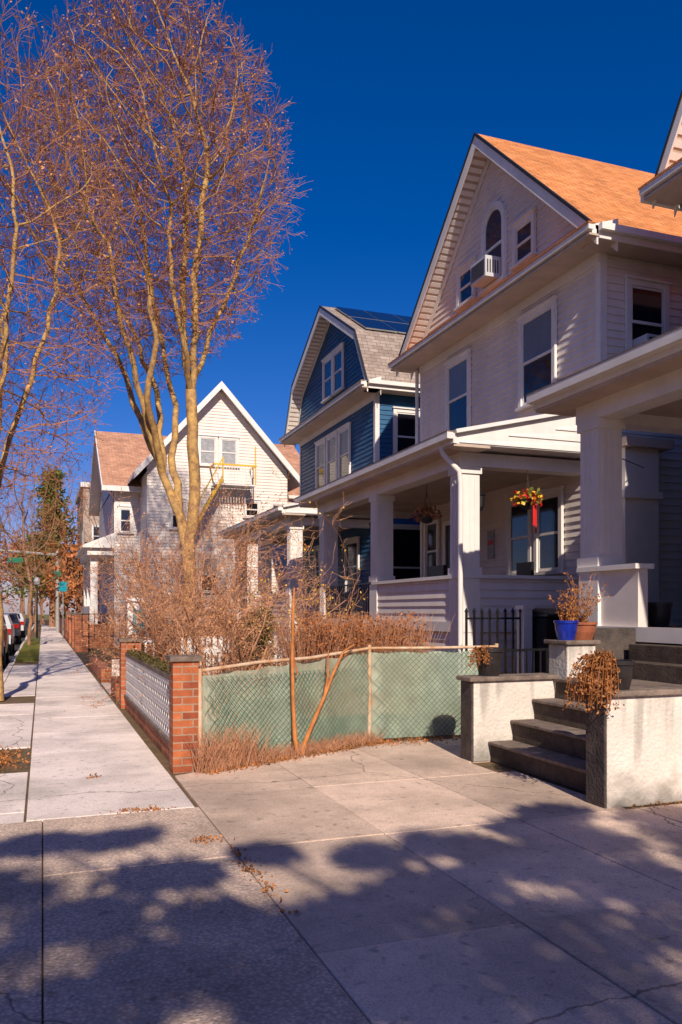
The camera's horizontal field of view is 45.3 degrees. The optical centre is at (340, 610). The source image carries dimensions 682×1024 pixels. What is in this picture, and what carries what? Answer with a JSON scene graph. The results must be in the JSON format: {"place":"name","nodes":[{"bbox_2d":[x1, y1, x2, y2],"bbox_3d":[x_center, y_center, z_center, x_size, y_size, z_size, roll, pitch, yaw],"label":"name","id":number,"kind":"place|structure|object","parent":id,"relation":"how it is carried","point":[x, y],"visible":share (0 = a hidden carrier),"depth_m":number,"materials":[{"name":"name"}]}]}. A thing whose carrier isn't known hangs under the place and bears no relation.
{"place":"outdoors","nodes":[
{"label":"outdoors","id":0,"kind":"place"},
{"bbox_2d":[3,618,33,671],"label":"road","id":1,"kind":"structure","parent":0,"point":[17,646],"depth_m":41.67,"materials":[{"name":"grey asphalt"}]},
{"bbox_2d":[2,621,8,667],"bbox_3d":[-11.328,0.931,25.309,1.802,1.594,4.380,0,0,-20],"label":"parked car","id":2,"kind":"object","parent":1,"relation":"on","point":[5,652],"visible":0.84,"depth_m":25.62,"materials":[{"name":"paint"}]},
{"bbox_2d":[4,614,14,655],"bbox_3d":[-13.950,0.931,32.336,1.802,1.594,4.380,0,0,-20],"label":"parked car","id":3,"kind":"object","parent":1,"relation":"on","point":[8,623],"visible":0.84,"depth_m":31.18,"materials":[{"name":"white paint"}]},
{"bbox_2d":[4,613,20,643],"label":"parked car","id":4,"kind":"object","parent":1,"relation":"on","point":[14,617],"visible":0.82,"depth_m":41.38,"materials":[{"name":"paint"}]},
{"bbox_2d":[17,613,24,637],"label":"parked car","id":5,"kind":"object","parent":1,"relation":"on","point":[21,618],"visible":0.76,"depth_m":51.71,"materials":[{"name":"white paint"}]},
{"bbox_2d":[25,614,65,618],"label":"ground","id":6,"kind":"structure","parent":0,"point":[46,616],"depth_m":244.01,"materials":[{"name":"green plant"}]},
{"bbox_2d":[3,623,34,681],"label":"kerb","id":7,"kind":"structure","parent":6,"relation":"on","point":[6,672],"depth_m":24.46,"materials":[{"name":"concrete"}]},
{"bbox_2d":[0,625,193,823],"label":"sidewalk","id":8,"kind":"structure","parent":0,"point":[76,742],"depth_m":9.28,"materials":[{"name":"concrete"}]},
{"bbox_2d":[0,549,60,632],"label":"traffic signal","id":9,"kind":"object","parent":8,"relation":"on","point":[15,559],"visible":0.56,"depth_m":58.45,"materials":[{"name":"grey metal"}]},
{"bbox_2d":[59,582,66,590],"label":"traffic sign","id":10,"kind":"object","parent":8,"relation":"on","point":[62,587],"visible":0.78,"depth_m":42.55,"materials":[{"name":"teal metal"}]},
{"bbox_2d":[76,381,299,647],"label":"white house with fire escape","id":11,"kind":"structure","parent":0,"point":[237,447],"depth_m":34.78,"materials":[{"name":"white wood"}]},
{"bbox_2d":[117,434,261,592],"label":"windows","id":12,"kind":"structure","parent":11,"relation":"in","point":[207,444],"depth_m":34.30,"materials":[{"name":"paint"}]},
{"bbox_2d":[0,738,681,1023],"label":"driveway","id":13,"kind":"structure","parent":0,"point":[434,882],"depth_m":4.43,"materials":[{"name":"concrete"}]},
{"bbox_2d":[0,619,681,1023],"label":"front yards ground","id":14,"kind":"structure","parent":0,"point":[152,747],"depth_m":9.31,"materials":[{"name":"soil"}]},
{"bbox_2d":[15,637,39,661],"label":"grass verge","id":15,"kind":"object","parent":14,"relation":"on","point":[33,639],"depth_m":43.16,"materials":[{"name":"green plant"}]},
{"bbox_2d":[33,577,40,637],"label":"street lamp","id":16,"kind":"object","parent":15,"relation":"on","point":[36,580],"visible":0.94,"depth_m":46.82,"materials":[{"name":"black metal"}]},
{"bbox_2d":[0,423,95,645],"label":"street tree","id":17,"kind":"object","parent":15,"relation":"on","point":[26,559],"visible":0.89,"depth_m":35.44,"materials":[{"name":"brown plant"}]},
{"bbox_2d":[0,487,76,631],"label":"street tree","id":18,"kind":"object","parent":14,"relation":"on","point":[32,542],"visible":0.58,"depth_m":59.81,"materials":[{"name":"brown plant"}]},
{"bbox_2d":[1,465,77,626],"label":"pine tree","id":19,"kind":"object","parent":14,"relation":"on","point":[58,507],"visible":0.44,"depth_m":78.63,"materials":[{"name":"green plant"}]},
{"bbox_2d":[0,524,98,624],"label":"distant trees","id":20,"kind":"object","parent":14,"relation":"on","point":[66,599],"visible":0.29,"depth_m":61.60,"materials":[{"name":"brown plant"}]},
{"bbox_2d":[59,617,65,637],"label":"masonry","id":21,"kind":"object","parent":14,"relation":"on","point":[62,625],"visible":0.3,"depth_m":54.54,"materials":[{"name":"red brick"}]},
{"bbox_2d":[0,0,152,700],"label":"kerbside bare tree","id":22,"kind":"object","parent":14,"relation":"on","point":[5,340],"visible":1,"depth_m":14.85,"materials":[{"name":"brown plant"}]},
{"bbox_2d":[66,612,87,651],"bbox_3d":[-12.309,0.850,37.823,0.610,1.500,13.560,0,0,-20],"label":"masonry","id":23,"kind":"object","parent":14,"relation":"on","point":[73,625],"visible":0.88,"depth_m":31.52,"materials":[{"name":"red brick"}]},
{"bbox_2d":[81,531,84,612],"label":"utility pole","id":24,"kind":"object","parent":14,"relation":"on","point":[83,540],"visible":0.29,"depth_m":55.27,"materials":[{"name":"wood"}]},
{"bbox_2d":[75,482,98,621],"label":"brick apartment building","id":25,"kind":"structure","parent":14,"relation":"on","point":[92,533],"depth_m":68.96,"materials":[{"name":"paint"}]},
{"bbox_2d":[71,432,131,567],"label":"street tree","id":26,"kind":"object","parent":14,"relation":"on","point":[85,504],"visible":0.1,"depth_m":45.52,"materials":[{"name":"brown plant"}]},
{"bbox_2d":[89,657,118,700],"bbox_3d":[-4.619,1.350,19.073,1.980,0.500,9.000,0,0,-20],"label":"brick edging","id":27,"kind":"object","parent":14,"relation":"on","point":[96,670],"visible":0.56,"depth_m":18.14,"materials":[{"name":"brick"}]},
{"bbox_2d":[82,613,125,638],"bbox_3d":[-8.187,0.550,28.949,1.930,0.900,0.030,0,0,-20],"label":"iron fence","id":28,"kind":"object","parent":14,"relation":"on","point":[88,636],"visible":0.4,"depth_m":28.75,"materials":[{"name":"brown metal"}]},
{"bbox_2d":[125,598,150,637],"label":"porch column","id":29,"kind":"structure","parent":14,"relation":"on","point":[137,609],"depth_m":14.56,"materials":[{"name":"white wood"}]},
{"bbox_2d":[0,0,313,644],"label":"bare tree","id":30,"kind":"object","parent":14,"relation":"on","point":[151,429],"visible":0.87,"depth_m":19.38,"materials":[{"name":"brown plant"}]},
{"bbox_2d":[117,638,201,773],"bbox_3d":[-2.517,1.025,10.845,0.380,1.150,6.000,0,0,-20],"label":"masonry","id":31,"kind":"object","parent":14,"relation":"on","point":[162,711],"visible":0.98,"depth_m":8.84,"materials":[{"name":"red brick"}]},
{"bbox_2d":[127,648,168,673],"bbox_3d":[-2.514,0.666,10.836,0.279,0.135,5.385,0,0,-20],"label":"moss on coping","id":32,"kind":"object","parent":31,"relation":"on","point":[155,661],"visible":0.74,"depth_m":10.75,"materials":[{"name":"green plant"}]},
{"bbox_2d":[143,640,170,656],"bbox_3d":[-3.138,0.900,13.972,0.765,0.800,0.037,0,0,-36],"label":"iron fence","id":33,"kind":"object","parent":31,"relation":"attached to","point":[153,644],"visible":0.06,"depth_m":13.88,"materials":[{"name":"white"}]},
{"bbox_2d":[44,469,321,705],"bbox_3d":[-2.817,-0.141,14.474,4.792,4.728,4.994,0,0,12],"label":"bare shrub","id":34,"kind":"object","parent":14,"relation":"on","point":[150,630],"visible":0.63,"depth_m":14.33,"materials":[{"name":"brown plant"}]},
{"bbox_2d":[94,526,321,698],"bbox_3d":[-1.811,0.491,11.810,3.164,3.454,3.349,0,0,2],"label":"bare shrub","id":35,"kind":"object","parent":14,"relation":"on","point":[231,650],"visible":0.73,"depth_m":11.45,"materials":[{"name":"brown plant"}]},
{"bbox_2d":[82,460,361,674],"bbox_3d":[-2.813,-0.370,17.782,5.391,5.461,6.145,0,0,-27],"label":"bare shrub","id":36,"kind":"object","parent":14,"relation":"on","point":[249,589],"visible":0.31,"depth_m":16.90,"materials":[{"name":"brown plant"}]},
{"bbox_2d":[180,636,288,675],"bbox_3d":[-1.777,0.960,13.862,1.880,1.080,0.060,0,0,-20],"label":"white picket fence","id":37,"kind":"object","parent":14,"relation":"on","point":[213,647],"visible":0.12,"depth_m":13.70,"materials":[{"name":"white wood"}]},
{"bbox_2d":[233,606,276,670],"bbox_3d":[-1.405,0.500,13.218,0.771,1.186,0.750,0,0,-20],"label":"evergreen bush","id":38,"kind":"object","parent":14,"relation":"on","point":[260,642],"visible":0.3,"depth_m":13.15,"materials":[{"name":"brown plant"}]},
{"bbox_2d":[186,719,384,773],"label":"dry grass","id":39,"kind":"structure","parent":14,"relation":"on","point":[213,760],"depth_m":8.34,"materials":[{"name":"brown plant"}]},
{"bbox_2d":[219,503,370,665],"bbox_3d":[-1.678,-0.955,26.399,2.965,5.109,8.020,0,0,-20],"label":"porch","id":40,"kind":"object","parent":14,"relation":"on","point":[293,512],"visible":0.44,"depth_m":23.46,"materials":[{"name":"wood"}]},
{"bbox_2d":[213,495,376,663],"bbox_3d":[-0.421,-0.018,13.557,2.606,3.764,3.683,0,0,28],"label":"flowering shrub","id":41,"kind":"object","parent":14,"relation":"on","point":[312,604],"visible":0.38,"depth_m":12.76,"materials":[{"name":"brown plant"}]},
{"bbox_2d":[290,588,353,754],"bbox_3d":[-0.177,0.681,9.235,1.006,1.865,0.097,0,0,-45],"label":"bare sapling","id":42,"kind":"object","parent":14,"relation":"on","point":[293,709],"visible":0.94,"depth_m":8.93,"materials":[{"name":"brown wood"}]},
{"bbox_2d":[0,735,680,914],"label":"fallen leaves","id":43,"kind":"object","parent":14,"relation":"on","point":[9,759],"visible":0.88,"depth_m":8.40,"materials":[{"name":"brown plant"}]},
{"bbox_2d":[198,643,497,764],"bbox_3d":[0.079,1.010,9.462,4.301,1.180,0.604,0,0,-34],"label":"chain link fence","id":44,"kind":"object","parent":14,"relation":"on","point":[395,694],"visible":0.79,"depth_m":9.68,"materials":[{"name":"green metal"}]},
{"bbox_2d":[260,610,453,665],"bbox_3d":[0.217,0.747,11.985,2.638,1.511,1.568,0,0,-20],"label":"dry hedge","id":45,"kind":"object","parent":14,"relation":"on","point":[329,640],"visible":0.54,"depth_m":11.68,"materials":[{"name":"brown plant"}]},
{"bbox_2d":[300,323,419,592],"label":"walls","id":46,"kind":"structure","parent":14,"relation":"on","point":[371,432],"depth_m":25.11,"materials":[{"name":"paint"}]},
{"bbox_2d":[278,305,419,446],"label":"roof","id":47,"kind":"structure","parent":46,"relation":"on","point":[378,351],"depth_m":24.75,"materials":[{"name":"grey"}]},
{"bbox_2d":[334,306,410,333],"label":"solar panels","id":48,"kind":"object","parent":47,"relation":"on","point":[379,321],"visible":0.41,"depth_m":25.74,"materials":[{"name":"blue glass"}]},
{"bbox_2d":[313,342,419,592],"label":"windows","id":49,"kind":"structure","parent":46,"relation":"attached to","point":[333,456],"depth_m":25.38,"materials":[{"name":"paint"}]},
{"bbox_2d":[294,414,579,673],"bbox_3d":[1.649,-0.955,17.298,2.965,5.109,8.400,0,0,-20],"label":"porch","id":50,"kind":"object","parent":14,"relation":"on","point":[385,491],"visible":0.59,"depth_m":14.12,"materials":[{"name":"wood"}]},
{"bbox_2d":[411,485,441,523],"bbox_3d":[1.668,-2.030,15.596,0.598,0.740,0.581,0,0,-20],"label":"hanging flower basket","id":51,"kind":"object","parent":50,"relation":"hanging from","point":[426,515],"visible":1,"depth_m":15.52,"materials":[{"name":"paint"}]},
{"bbox_2d":[415,370,462,651],"bbox_3d":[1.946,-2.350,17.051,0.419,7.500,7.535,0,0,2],"label":"downspout","id":52,"kind":"object","parent":50,"relation":"attached to","point":[450,462],"visible":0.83,"depth_m":13.38,"materials":[{"name":"white metal"}]},
{"bbox_2d":[427,562,533,576],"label":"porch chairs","id":53,"kind":"object","parent":50,"relation":"on","point":[525,568],"visible":0.2,"depth_m":15.29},
{"bbox_2d":[480,489,484,510],"bbox_3d":[2.381,-2.050,14.020,0.203,0.700,0.203,0,0,-43],"label":"porch lantern","id":54,"kind":"object","parent":50,"relation":"hanging from","point":[482,497],"visible":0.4,"depth_m":13.95,"materials":[{"name":"black metal"}]},
{"bbox_2d":[510,469,543,532],"bbox_3d":[3.181,-1.850,13.879,0.555,1.100,0.571,0,0,-3],"label":"hanging flower basket","id":55,"kind":"object","parent":50,"relation":"hanging from","point":[529,499],"visible":1,"depth_m":13.78,"materials":[{"name":"paint"}]},
{"bbox_2d":[515,605,533,673],"bbox_3d":[2.868,0.760,12.760,0.190,1.680,0.240,0,0,-20],"label":"gate post","id":56,"kind":"object","parent":14,"relation":"on","point":[526,626],"visible":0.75,"depth_m":12.68,"materials":[{"name":"grey metal"}]},
{"bbox_2d":[464,607,520,673],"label":"iron gate","id":57,"kind":"structure","parent":56,"relation":"attached to","point":[497,617],"depth_m":12.58,"materials":[{"name":"black metal"}]},
{"bbox_2d":[420,160,681,624],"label":"walls","id":58,"kind":"structure","parent":14,"relation":"on","point":[590,316],"depth_m":15.27,"materials":[{"name":"paint"}]},
{"bbox_2d":[388,132,681,379],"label":"roof","id":59,"kind":"structure","parent":58,"relation":"on","point":[600,206],"depth_m":16.11,"materials":[{"name":"orange"}]},
{"bbox_2d":[423,201,673,625],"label":"windows and doors","id":60,"kind":"structure","parent":58,"relation":"attached to","point":[647,305],"depth_m":15.60,"materials":[{"name":"paint"}]},
{"bbox_2d":[471,255,500,287],"bbox_3d":[3.045,-7.135,17.199,0.390,0.430,0.624,0,0,-20],"label":"window air conditioner","id":61,"kind":"object","parent":60,"relation":"attached to","point":[485,270],"depth_m":16.97,"materials":[{"name":"white paint"}]},
{"bbox_2d":[632,333,658,346],"bbox_3d":[5.395,-4.550,14.105,0.580,0.300,0.390,0,0,-20],"label":"window air conditioner side","id":62,"kind":"object","parent":60,"relation":"attached to","point":[641,339],"depth_m":13.94,"materials":[{"name":"white paint"}]},
{"bbox_2d":[532,608,573,673],"bbox_3d":[3.304,0.781,12.735,0.637,1.637,0.634,0,0,-20],"label":"black storage bin","id":63,"kind":"object","parent":14,"relation":"on","point":[543,626],"visible":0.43,"depth_m":12.54,"materials":[{"name":"plastic"}]},
{"bbox_2d":[456,628,681,808],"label":"stoop","id":64,"kind":"object","parent":14,"relation":"on","point":[629,754],"visible":0.87,"depth_m":8.04,"materials":[{"name":"paint"}]},
{"bbox_2d":[468,645,503,675],"bbox_3d":[1.549,0.530,8.766,0.434,0.341,0.316,0,0,-39],"label":"black planter","id":65,"kind":"object","parent":64,"relation":"on","point":[488,661],"visible":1,"depth_m":8.69,"materials":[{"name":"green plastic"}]},
{"bbox_2d":[549,584,581,639],"bbox_3d":[2.575,0.015,9.148,0.373,0.630,0.348,0,0,-20],"label":"blue planter","id":66,"kind":"object","parent":64,"relation":"on","point":[566,629],"visible":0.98,"depth_m":9.09,"materials":[{"name":"ceramic"}]},
{"bbox_2d":[561,569,608,639],"bbox_3d":[2.748,-0.072,9.248,0.538,0.804,0.690,0,0,16],"label":"terracotta planter","id":67,"kind":"object","parent":64,"relation":"on","point":[586,629],"visible":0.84,"depth_m":9.19,"materials":[{"name":"orange ceramic"}]},
{"bbox_2d":[562,648,634,713],"bbox_3d":[2.140,0.563,6.630,0.644,0.536,0.526,0,0,-20],"label":"black planter","id":68,"kind":"object","parent":64,"relation":"on","point":[616,675],"visible":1,"depth_m":6.57,"materials":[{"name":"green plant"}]},
{"bbox_2d":[526,325,681,643],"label":"porch","id":69,"kind":"object","parent":14,"relation":"on","point":[606,402],"visible":0.81,"depth_m":10.10,"materials":[{"name":"wood"}]},
{"bbox_2d":[648,602,672,626],"bbox_3d":[3.845,0.050,9.870,0.318,0.300,0.318,0,0,-20],"label":"black planter","id":70,"kind":"object","parent":69,"relation":"on","point":[659,614],"visible":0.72,"depth_m":9.76,"materials":[{"name":"black plastic"}]},
{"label":"walls","id":71,"kind":"object","parent":14,"relation":"on","visible":0},
{"bbox_2d":[638,90,681,216],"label":"roof","id":72,"kind":"structure","parent":71,"relation":"on","point":[663,185],"depth_m":11.87,"materials":[{"name":"white"}]},
{"bbox_2d":[641,195,681,210],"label":"gutter","id":73,"kind":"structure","parent":71,"relation":"attached to","point":[660,205],"depth_m":12.29,"materials":[{"name":"paint"}]},
{"bbox_2d":[0,0,681,613],"label":"sky","id":74,"kind":"structure","parent":0,"point":[391,97],"materials":[{"name":"blue"}]},
{"bbox_2d":[326,582,370,618],"bbox_3d":[0.161,-0.200,18.638,0.030,0.800,3.020,0,0,-20],"label":"porch railing","id":75,"kind":"object","parent":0,"point":[346,595],"visible":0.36,"depth_m":18.69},
{"bbox_2d":[499,648,548,673],"bbox_3d":[2.404,0.900,10.754,1.152,0.800,0.030,0,0,-33],"label":"iron fence","id":76,"kind":"object","parent":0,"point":[526,650],"visible":0.27,"depth_m":10.78,"materials":[{"name":"black metal"}]}
]}

